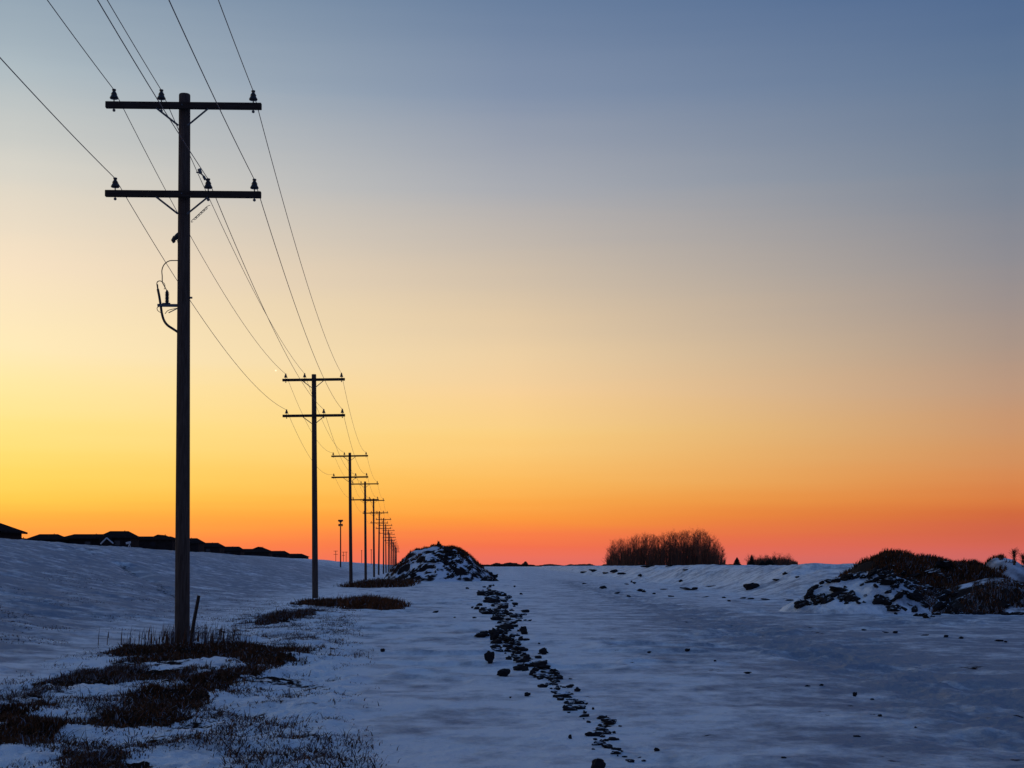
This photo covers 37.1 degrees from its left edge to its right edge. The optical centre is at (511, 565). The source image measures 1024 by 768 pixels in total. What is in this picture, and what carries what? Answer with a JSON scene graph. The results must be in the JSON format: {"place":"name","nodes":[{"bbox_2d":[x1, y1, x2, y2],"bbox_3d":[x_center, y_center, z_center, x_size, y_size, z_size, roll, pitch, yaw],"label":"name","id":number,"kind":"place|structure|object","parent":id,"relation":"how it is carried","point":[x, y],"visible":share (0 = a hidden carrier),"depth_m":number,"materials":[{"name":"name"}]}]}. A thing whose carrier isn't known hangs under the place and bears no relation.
{"place":"outdoors","nodes":[
{"label":"outdoors","id":0,"kind":"place"},
{"bbox_2d":[0,698,85,745],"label":"dead grass","id":1,"kind":"structure","parent":0,"point":[28,723],"depth_m":14.09,"materials":[{"name":"plant"}]},
{"bbox_2d":[21,660,211,689],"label":"dead grass","id":2,"kind":"structure","parent":0,"point":[122,675],"depth_m":20.86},
{"bbox_2d":[98,640,325,666],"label":"dead grass","id":3,"kind":"structure","parent":0,"point":[174,654],"depth_m":26.04,"materials":[{"name":"plant"}]},
{"bbox_2d":[242,607,323,625],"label":"dead grass","id":4,"kind":"structure","parent":0,"point":[283,614],"depth_m":42.87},
{"bbox_2d":[287,595,343,606],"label":"dead grass","id":5,"kind":"structure","parent":0,"point":[319,602],"depth_m":58.48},
{"bbox_2d":[332,593,412,609],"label":"dead grass","id":6,"kind":"structure","parent":0,"point":[373,601],"depth_m":56.01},
{"bbox_2d":[333,577,421,587],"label":"dead grass","id":7,"kind":"structure","parent":0,"point":[381,583],"depth_m":115.87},
{"bbox_2d":[0,538,1023,767],"bbox_3d":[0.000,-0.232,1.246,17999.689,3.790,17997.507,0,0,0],"label":"snow ground","id":8,"kind":"structure","parent":0,"point":[444,692],"depth_m":23.34,"materials":[{"name":"snow"}]},
{"bbox_2d":[0,523,27,539],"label":"house","id":9,"kind":"structure","parent":8,"relation":"on","point":[7,532],"depth_m":150.71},
{"bbox_2d":[25,534,68,542],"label":"house","id":10,"kind":"structure","parent":8,"relation":"on","point":[51,537],"depth_m":297.25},
{"bbox_2d":[65,534,101,545],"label":"house","id":11,"kind":"structure","parent":8,"relation":"on","point":[89,539],"depth_m":302.45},
{"bbox_2d":[39,746,159,767],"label":"dead grass","id":12,"kind":"structure","parent":8,"relation":"on","point":[92,755],"depth_m":11.85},
{"bbox_2d":[96,531,141,547],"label":"house","id":13,"kind":"structure","parent":8,"relation":"on","point":[116,538],"depth_m":296.45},
{"bbox_2d":[114,540,120,545],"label":"window","id":14,"kind":"structure","parent":13,"relation":"in","point":[116,542],"depth_m":296.37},
{"bbox_2d":[0,562,288,646],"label":"stubble","id":15,"kind":"object","parent":8,"relation":"on","point":[96,602],"visible":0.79,"depth_m":45.18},
{"bbox_2d":[139,536,174,550],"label":"house","id":16,"kind":"structure","parent":8,"relation":"on","point":[158,542],"depth_m":326.45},
{"bbox_2d":[63,660,281,742],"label":"dead grass","id":17,"kind":"structure","parent":8,"relation":"on","point":[120,715],"depth_m":17.19,"materials":[{"name":"plant"}]},
{"bbox_2d":[98,621,258,644],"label":"tall dry stalks","id":18,"kind":"object","parent":8,"relation":"on","point":[169,635],"visible":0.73,"depth_m":29.48,"materials":[{"name":"brown plant"}]},
{"bbox_2d":[105,89,261,641],"bbox_3d":[-6.369,-3.527,29.594,3.000,11.355,0.554,0,0,-1],"label":"utility pole","id":19,"kind":"object","parent":8,"relation":"on","point":[183,193],"visible":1,"depth_m":29.58,"materials":[{"name":"brown wood"}]},
{"bbox_2d":[47,0,390,543],"bbox_3d":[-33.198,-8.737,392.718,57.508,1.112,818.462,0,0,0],"label":"power line","id":20,"kind":"object","parent":19,"relation":"attached to","point":[165,189],"visible":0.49,"depth_m":34.08,"materials":[{"name":"grey metal"}]},
{"bbox_2d":[190,595,199,638],"bbox_3d":[-6.080,1.119,29.200,0.252,1.113,0.072,0,0,0],"label":"marker stake","id":21,"kind":"object","parent":8,"relation":"on","point":[195,613],"visible":0.77,"depth_m":29.18,"materials":[{"name":"brown wood"}]},
{"bbox_2d":[190,538,205,551],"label":"house","id":22,"kind":"structure","parent":8,"relation":"on","point":[196,544],"depth_m":377.07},
{"bbox_2d":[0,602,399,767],"bbox_3d":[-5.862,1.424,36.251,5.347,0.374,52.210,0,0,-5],"label":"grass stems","id":23,"kind":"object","parent":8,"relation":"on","point":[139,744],"visible":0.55,"depth_m":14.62,"materials":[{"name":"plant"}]},
{"bbox_2d":[204,542,224,553],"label":"house","id":24,"kind":"structure","parent":8,"relation":"on","point":[212,547],"depth_m":426.45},
{"bbox_2d":[224,547,245,554],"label":"house","id":25,"kind":"structure","parent":8,"relation":"on","point":[234,550],"depth_m":496.45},
{"bbox_2d":[244,549,273,556],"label":"house","id":26,"kind":"structure","parent":8,"relation":"on","point":[258,552],"depth_m":535.63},
{"bbox_2d":[272,551,290,557],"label":"house","id":27,"kind":"structure","parent":8,"relation":"on","point":[281,554],"depth_m":616.72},
{"bbox_2d":[290,554,308,558],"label":"house","id":28,"kind":"structure","parent":8,"relation":"on","point":[302,556],"depth_m":676.57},
{"bbox_2d":[282,373,344,597],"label":"utility pole","id":29,"kind":"object","parent":8,"relation":"on","point":[314,415],"visible":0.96,"depth_m":72.78,"materials":[{"name":"wood"}]},
{"bbox_2d":[338,520,342,566],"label":"light mast","id":30,"kind":"object","parent":8,"relation":"on","point":[340,524],"visible":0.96,"depth_m":329.87,"materials":[{"name":"black metal"}]},
{"bbox_2d":[331,452,367,582],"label":"utility pole","id":31,"kind":"object","parent":8,"relation":"on","point":[349,455],"visible":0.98,"depth_m":123.41,"materials":[{"name":"wood"}]},
{"bbox_2d":[0,57,390,548],"bbox_3d":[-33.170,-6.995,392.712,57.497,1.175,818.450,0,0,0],"label":"power line","id":32,"kind":"object","parent":31,"relation":"attached to","point":[138,218],"visible":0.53,"depth_m":29.86,"materials":[{"name":"grey metal"}]},
{"bbox_2d":[97,0,377,513],"bbox_3d":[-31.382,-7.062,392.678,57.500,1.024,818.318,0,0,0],"label":"power line","id":33,"kind":"object","parent":31,"relation":"attached to","point":[207,178],"visible":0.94,"depth_m":27.05,"materials":[{"name":"grey metal"}]},
{"bbox_2d":[107,0,372,506],"bbox_3d":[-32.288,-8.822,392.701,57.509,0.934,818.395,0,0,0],"label":"power line","id":34,"kind":"object","parent":31,"relation":"attached to","point":[204,188],"visible":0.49,"depth_m":35.46,"materials":[{"name":"grey metal"}]},
{"bbox_2d":[169,0,389,527],"bbox_3d":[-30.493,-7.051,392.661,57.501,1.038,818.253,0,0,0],"label":"power line","id":35,"kind":"object","parent":31,"relation":"attached to","point":[254,179],"visible":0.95,"depth_m":27.47,"materials":[{"name":"grey metal"}]},
{"bbox_2d":[218,0,398,547],"bbox_3d":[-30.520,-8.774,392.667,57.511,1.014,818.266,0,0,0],"label":"power line","id":36,"kind":"object","parent":31,"relation":"attached to","point":[283,202],"visible":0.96,"depth_m":35.25,"materials":[{"name":"grey metal"}]},
{"bbox_2d":[352,481,378,579],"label":"utility pole","id":37,"kind":"object","parent":8,"relation":"on","point":[365,540],"visible":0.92,"depth_m":165.92,"materials":[{"name":"wood"}]},
{"bbox_2d":[363,498,383,576],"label":"utility pole","id":38,"kind":"object","parent":8,"relation":"on","point":[373,513],"visible":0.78,"depth_m":207.89,"materials":[{"name":"wood"}]},
{"bbox_2d":[370,511,387,574],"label":"utility pole","id":39,"kind":"object","parent":8,"relation":"on","point":[379,512],"visible":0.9,"depth_m":255.86,"materials":[{"name":"wood"}]},
{"bbox_2d":[376,518,390,573],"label":"utility pole","id":40,"kind":"object","parent":8,"relation":"on","point":[383,519],"visible":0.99,"depth_m":292.88,"materials":[{"name":"wood"}]},
{"bbox_2d":[380,524,391,572],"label":"utility pole","id":41,"kind":"object","parent":8,"relation":"on","point":[385,525],"visible":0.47,"depth_m":335.92,"materials":[{"name":"wood"}]},
{"bbox_2d":[384,529,394,571],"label":"utility pole","id":42,"kind":"object","parent":8,"relation":"on","point":[388,531],"visible":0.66,"depth_m":384.84,"materials":[{"name":"wood"}]},
{"bbox_2d":[384,534,394,568],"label":"utility pole","id":43,"kind":"object","parent":8,"relation":"on","point":[389,547],"visible":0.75,"depth_m":433.89,"materials":[{"name":"wood"}]},
{"bbox_2d":[384,544,497,580],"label":"dirt heap","id":44,"kind":"object","parent":8,"relation":"on","point":[424,567],"visible":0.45,"depth_m":154.23,"materials":[{"name":"snow"}]},
{"bbox_2d":[386,542,491,578],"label":"dead brush","id":45,"kind":"object","parent":44,"relation":"on","point":[457,548],"visible":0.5,"depth_m":157.63,"materials":[{"name":"brown plant"}]},
{"bbox_2d":[474,632,485,637],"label":"boulder","id":46,"kind":"object","parent":8,"relation":"on","point":[481,635],"visible":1,"depth_m":32.95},
{"bbox_2d":[476,590,493,595],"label":"earth clod","id":47,"kind":"object","parent":8,"relation":"on","point":[480,592],"visible":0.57,"depth_m":79.25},
{"bbox_2d":[479,608,492,613],"bbox_3d":[-0.833,1.486,49.134,0.467,0.262,0.456,-7,-8,9],"label":"earth clod","id":48,"kind":"object","parent":8,"relation":"on","point":[487,611],"visible":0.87,"depth_m":49.05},
{"bbox_2d":[484,651,494,663],"bbox_3d":[-0.347,1.430,23.652,0.150,0.239,0.113,0,0,24],"label":"boulder","id":49,"kind":"object","parent":8,"relation":"on","point":[489,657],"visible":1,"depth_m":23.61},
{"bbox_2d":[484,595,500,599],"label":"earth clod","id":50,"kind":"object","parent":8,"relation":"on","point":[492,596],"visible":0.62,"depth_m":66.58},
{"bbox_2d":[490,628,499,639],"bbox_3d":[-0.346,1.393,31.021,0.203,0.285,0.160,0,0,34],"label":"clod","id":51,"kind":"object","parent":8,"relation":"on","point":[494,634],"visible":0.89,"depth_m":30.99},
{"bbox_2d":[490,639,501,643],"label":"earth clod","id":52,"kind":"object","parent":8,"relation":"on","point":[496,641],"visible":0.84,"depth_m":30.18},
{"bbox_2d":[490,617,503,620],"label":"earth clod","id":53,"kind":"object","parent":8,"relation":"on","point":[497,618],"visible":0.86,"depth_m":43.02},
{"bbox_2d":[492,591,506,595],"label":"earth clod","id":54,"kind":"object","parent":8,"relation":"on","point":[500,593],"visible":0.84,"depth_m":76.96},
{"bbox_2d":[494,609,508,613],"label":"earth clod","id":55,"kind":"object","parent":8,"relation":"on","point":[501,611],"visible":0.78,"depth_m":49.06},
{"bbox_2d":[497,668,510,676],"bbox_3d":[-0.122,1.486,21.243,0.193,0.118,0.195,0,0,7],"label":"boulder","id":56,"kind":"object","parent":8,"relation":"on","point":[504,672],"visible":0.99,"depth_m":21.18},
{"bbox_2d":[498,624,514,628],"bbox_3d":[-0.154,1.500,37.182,0.420,0.156,0.378,1,6,21],"label":"earth clod","id":57,"kind":"object","parent":8,"relation":"on","point":[506,626],"visible":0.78,"depth_m":37.14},
{"bbox_2d":[509,613,521,617],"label":"earth clod","id":58,"kind":"object","parent":8,"relation":"on","point":[515,615],"visible":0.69,"depth_m":45.28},
{"bbox_2d":[513,665,525,670],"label":"earth clod","id":59,"kind":"object","parent":8,"relation":"on","point":[518,668],"visible":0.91,"depth_m":22.21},
{"bbox_2d":[519,626,527,633],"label":"boulder","id":60,"kind":"object","parent":8,"relation":"on","point":[523,629],"visible":0.97,"depth_m":34.67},
{"bbox_2d":[531,673,547,677],"bbox_3d":[0.385,1.533,21.206,0.239,0.084,0.278,1,2,3],"label":"earth clod","id":61,"kind":"object","parent":8,"relation":"on","point":[543,675],"visible":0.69,"depth_m":21.17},
{"bbox_2d":[532,660,547,666],"bbox_3d":[0.429,1.509,23.461,0.271,0.114,0.277,-7,0,-15],"label":"earth clod","id":62,"kind":"object","parent":8,"relation":"on","point":[537,663],"visible":0.8,"depth_m":23.36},
{"bbox_2d":[539,647,546,654],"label":"boulder","id":63,"kind":"object","parent":8,"relation":"on","point":[542,651],"visible":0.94,"depth_m":26.72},
{"bbox_2d":[536,664,550,668],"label":"earth clod","id":64,"kind":"object","parent":8,"relation":"on","point":[543,666],"visible":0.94,"depth_m":22.10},
{"bbox_2d":[545,675,562,679],"bbox_3d":[0.569,1.533,20.849,0.262,0.100,0.175,0,0,2],"label":"earth clod","id":65,"kind":"object","parent":8,"relation":"on","point":[558,677],"visible":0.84,"depth_m":20.82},
{"bbox_2d":[553,693,568,697],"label":"earth clod","id":66,"kind":"object","parent":8,"relation":"on","point":[560,695],"visible":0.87,"depth_m":17.85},
{"bbox_2d":[394,561,731,566],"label":"distant wood","id":67,"kind":"object","parent":8,"relation":"on","point":[524,564],"visible":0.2,"depth_m":792.07,"materials":[{"name":"black plant"}]},
{"bbox_2d":[562,706,577,710],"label":"earth clod","id":68,"kind":"object","parent":8,"relation":"on","point":[568,708],"visible":0.99,"depth_m":16.39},
{"bbox_2d":[591,758,605,767],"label":"boulder","id":69,"kind":"object","parent":8,"relation":"on","point":[598,763],"visible":1,"depth_m":11.50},
{"bbox_2d":[595,727,608,730],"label":"earth clod","id":70,"kind":"object","parent":8,"relation":"on","point":[600,729],"visible":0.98,"depth_m":14.44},
{"bbox_2d":[601,744,612,748],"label":"earth clod","id":71,"kind":"object","parent":8,"relation":"on","point":[608,746],"visible":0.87,"depth_m":13.07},
{"bbox_2d":[606,540,619,563],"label":"bare tree","id":72,"kind":"object","parent":8,"relation":"on","point":[614,548],"visible":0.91,"depth_m":510.69,"materials":[{"name":"brown plant"}]},
{"bbox_2d":[612,538,625,564],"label":"bare tree","id":73,"kind":"object","parent":8,"relation":"on","point":[619,551],"visible":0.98,"depth_m":506.40,"materials":[{"name":"brown plant"}]},
{"bbox_2d":[623,536,640,565],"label":"bare tree","id":74,"kind":"object","parent":8,"relation":"on","point":[633,549],"visible":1,"depth_m":503.89,"materials":[{"name":"brown plant"}]},
{"bbox_2d":[637,537,648,563],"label":"bare tree","id":75,"kind":"object","parent":8,"relation":"on","point":[643,551],"visible":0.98,"depth_m":504.57,"materials":[{"name":"brown plant"}]},
{"bbox_2d":[639,533,654,564],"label":"bare tree","id":76,"kind":"object","parent":8,"relation":"on","point":[646,555],"visible":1,"depth_m":502.13,"materials":[{"name":"brown plant"}]},
{"bbox_2d":[642,533,654,564],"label":"bare tree","id":77,"kind":"object","parent":8,"relation":"on","point":[648,550],"visible":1,"depth_m":500.92,"materials":[{"name":"brown plant"}]},
{"bbox_2d":[606,544,725,565],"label":"undergrowth","id":78,"kind":"object","parent":8,"relation":"on","point":[656,560],"visible":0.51,"depth_m":505.56,"materials":[{"name":"brown plant"}]},
{"bbox_2d":[656,533,678,561],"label":"bare tree","id":79,"kind":"object","parent":8,"relation":"on","point":[660,551],"visible":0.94,"depth_m":507.56,"materials":[{"name":"brown plant"}]},
{"bbox_2d":[662,533,676,557],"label":"bare tree","id":80,"kind":"object","parent":8,"relation":"on","point":[670,544],"visible":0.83,"depth_m":510.75,"materials":[{"name":"brown plant"}]},
{"bbox_2d":[671,533,685,564],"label":"bare tree","id":81,"kind":"object","parent":8,"relation":"on","point":[675,550],"visible":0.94,"depth_m":505.97,"materials":[{"name":"brown plant"}]},
{"bbox_2d":[672,530,691,559],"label":"bare tree","id":82,"kind":"object","parent":8,"relation":"on","point":[681,543],"visible":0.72,"depth_m":517.53,"materials":[{"name":"brown plant"}]},
{"bbox_2d":[679,530,694,564],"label":"bare tree","id":83,"kind":"object","parent":8,"relation":"on","point":[689,546],"visible":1,"depth_m":507.60,"materials":[{"name":"brown plant"}]},
{"bbox_2d":[680,531,693,561],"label":"bare tree","id":84,"kind":"object","parent":8,"relation":"on","point":[686,544],"visible":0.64,"depth_m":514.84,"materials":[{"name":"brown plant"}]},
{"bbox_2d":[691,531,702,562],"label":"bare tree","id":85,"kind":"object","parent":8,"relation":"on","point":[696,545],"visible":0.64,"depth_m":512.18,"materials":[{"name":"brown plant"}]},
{"bbox_2d":[692,533,704,561],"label":"bare tree","id":86,"kind":"object","parent":8,"relation":"on","point":[695,544],"visible":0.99,"depth_m":501.64,"materials":[{"name":"brown plant"}]},
{"bbox_2d":[700,533,709,562],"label":"bare tree","id":87,"kind":"object","parent":8,"relation":"on","point":[706,551],"visible":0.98,"depth_m":504.76,"materials":[{"name":"brown plant"}]},
{"bbox_2d":[702,534,717,562],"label":"bare tree","id":88,"kind":"object","parent":8,"relation":"on","point":[711,552],"visible":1,"depth_m":502.10,"materials":[{"name":"brown plant"}]},
{"bbox_2d":[743,583,759,589],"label":"earth mound","id":89,"kind":"object","parent":8,"relation":"on","point":[750,586],"visible":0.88,"depth_m":85.03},
{"bbox_2d":[765,558,775,565],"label":"conifer","id":90,"kind":"object","parent":8,"relation":"on","point":[769,561],"visible":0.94,"depth_m":544.21,"materials":[{"name":"black plant"}]},
{"bbox_2d":[746,556,797,564],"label":"undergrowth","id":91,"kind":"object","parent":8,"relation":"on","point":[776,561],"visible":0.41,"depth_m":564.14,"materials":[{"name":"brown plant"}]},
{"bbox_2d":[779,572,947,613],"bbox_3d":[12.192,0.945,52.000,8.000,1.517,8.500,0,0,0],"label":"snowy heap","id":92,"kind":"object","parent":8,"relation":"on","point":[836,606],"visible":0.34,"depth_m":49.91,"materials":[{"name":"snow"}]},
{"bbox_2d":[794,600,805,607],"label":"earth chunk","id":93,"kind":"object","parent":92,"relation":"on","point":[797,603],"visible":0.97,"depth_m":50.85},
{"bbox_2d":[826,591,843,597],"bbox_3d":[10.708,0.979,50.817,0.769,0.210,0.504,-11,6,17],"label":"earth chunk","id":94,"kind":"object","parent":92,"relation":"on","point":[834,594],"visible":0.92,"depth_m":50.65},
{"bbox_2d":[829,586,843,591],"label":"earth chunk","id":95,"kind":"object","parent":92,"relation":"on","point":[834,589],"visible":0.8,"depth_m":50.85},
{"bbox_2d":[839,574,852,580],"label":"earth chunk","id":96,"kind":"object","parent":92,"relation":"on","point":[845,578],"visible":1,"depth_m":51.62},
{"bbox_2d":[843,590,853,601],"bbox_3d":[11.043,1.054,50.225,0.712,0.224,0.465,-43,27,-23],"label":"earth chunk","id":97,"kind":"object","parent":92,"relation":"on","point":[847,594],"visible":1,"depth_m":50.19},
{"bbox_2d":[866,569,877,576],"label":"earth chunk","id":98,"kind":"object","parent":92,"relation":"on","point":[871,573],"visible":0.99,"depth_m":51.39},
{"bbox_2d":[872,597,885,604],"bbox_3d":[11.890,1.152,49.456,0.488,0.245,0.466,-12,15,-4],"label":"earth chunk","id":99,"kind":"object","parent":92,"relation":"on","point":[878,600],"visible":1,"depth_m":49.34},
{"bbox_2d":[880,577,896,584],"bbox_3d":[12.360,0.569,50.331,0.673,0.342,0.610,17,-49,-35],"label":"earth chunk","id":100,"kind":"object","parent":92,"relation":"on","point":[889,581],"visible":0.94,"depth_m":50.15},
{"bbox_2d":[885,603,900,610],"bbox_3d":[12.193,1.386,49.073,0.592,0.280,0.539,-17,-8,32],"label":"earth chunk","id":101,"kind":"object","parent":92,"relation":"on","point":[894,607],"visible":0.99,"depth_m":48.92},
{"bbox_2d":[894,590,903,598],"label":"earth chunk","id":102,"kind":"object","parent":92,"relation":"on","point":[900,594],"visible":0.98,"depth_m":49.37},
{"bbox_2d":[906,593,924,601],"bbox_3d":[13.119,1.054,49.665,0.578,0.384,0.475,0,0,-19],"label":"earth chunk","id":103,"kind":"object","parent":92,"relation":"on","point":[916,597],"visible":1,"depth_m":49.50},
{"bbox_2d":[934,601,943,610],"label":"earth chunk","id":104,"kind":"object","parent":92,"relation":"on","point":[938,605],"visible":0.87,"depth_m":49.26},
{"bbox_2d":[937,593,946,601],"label":"earth chunk","id":105,"kind":"object","parent":92,"relation":"on","point":[943,596],"visible":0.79,"depth_m":50.28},
{"bbox_2d":[946,605,958,613],"bbox_3d":[13.977,1.448,48.493,0.524,0.229,0.467,44,-34,-13],"label":"earth chunk","id":106,"kind":"object","parent":92,"relation":"on","point":[949,608],"visible":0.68,"depth_m":48.44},
{"bbox_2d":[846,553,993,588],"bbox_3d":[14.887,0.584,55.500,10.750,2.171,11.000,0,0,0],"label":"dirt heap","id":107,"kind":"object","parent":8,"relation":"on","point":[863,566],"visible":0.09,"depth_m":54.73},
{"bbox_2d":[924,568,941,574],"bbox_3d":[14.695,0.227,53.361,0.646,0.260,0.637,-13,5,25],"label":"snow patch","id":108,"kind":"object","parent":107,"relation":"on","point":[930,571],"visible":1,"depth_m":53.23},
{"bbox_2d":[934,561,952,569],"bbox_3d":[15.073,0.007,53.373,0.651,0.386,0.652,0,0,11],"label":"earth chunk","id":109,"kind":"object","parent":107,"relation":"on","point":[946,565],"visible":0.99,"depth_m":53.16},
{"bbox_2d":[986,558,1023,581],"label":"snowy heap","id":110,"kind":"object","parent":107,"relation":"on","point":[1015,572],"visible":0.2,"depth_m":61.99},
{"bbox_2d":[983,554,1015,573],"bbox_3d":[20.307,0.485,62.832,3.399,2.096,4.197,0,0,0],"label":"dead brush","id":111,"kind":"object","parent":110,"relation":"on","point":[1000,556],"visible":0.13,"depth_m":62.76,"materials":[{"name":"brown plant"}]},
{"bbox_2d":[836,548,1023,613],"bbox_3d":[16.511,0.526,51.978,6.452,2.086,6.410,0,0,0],"label":"dead brush","id":112,"kind":"object","parent":8,"relation":"on","point":[991,591],"visible":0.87,"depth_m":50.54,"materials":[{"name":"brown plant"}]},
{"bbox_2d":[946,578,1023,614],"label":"dirt heap","id":113,"kind":"object","parent":8,"relation":"on","point":[962,589],"visible":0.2,"depth_m":49.95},
{"bbox_2d":[1008,547,1018,564],"bbox_3d":[19.071,-0.373,57.904,0.464,0.704,0.534,0,0,12],"label":"bare shrub","id":114,"kind":"object","parent":8,"relation":"on","point":[1014,554],"visible":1,"depth_m":57.95,"materials":[{"name":"brown plant"}]},
{"bbox_2d":[0,0,1023,565],"label":"sky","id":115,"kind":"structure","parent":0,"point":[581,276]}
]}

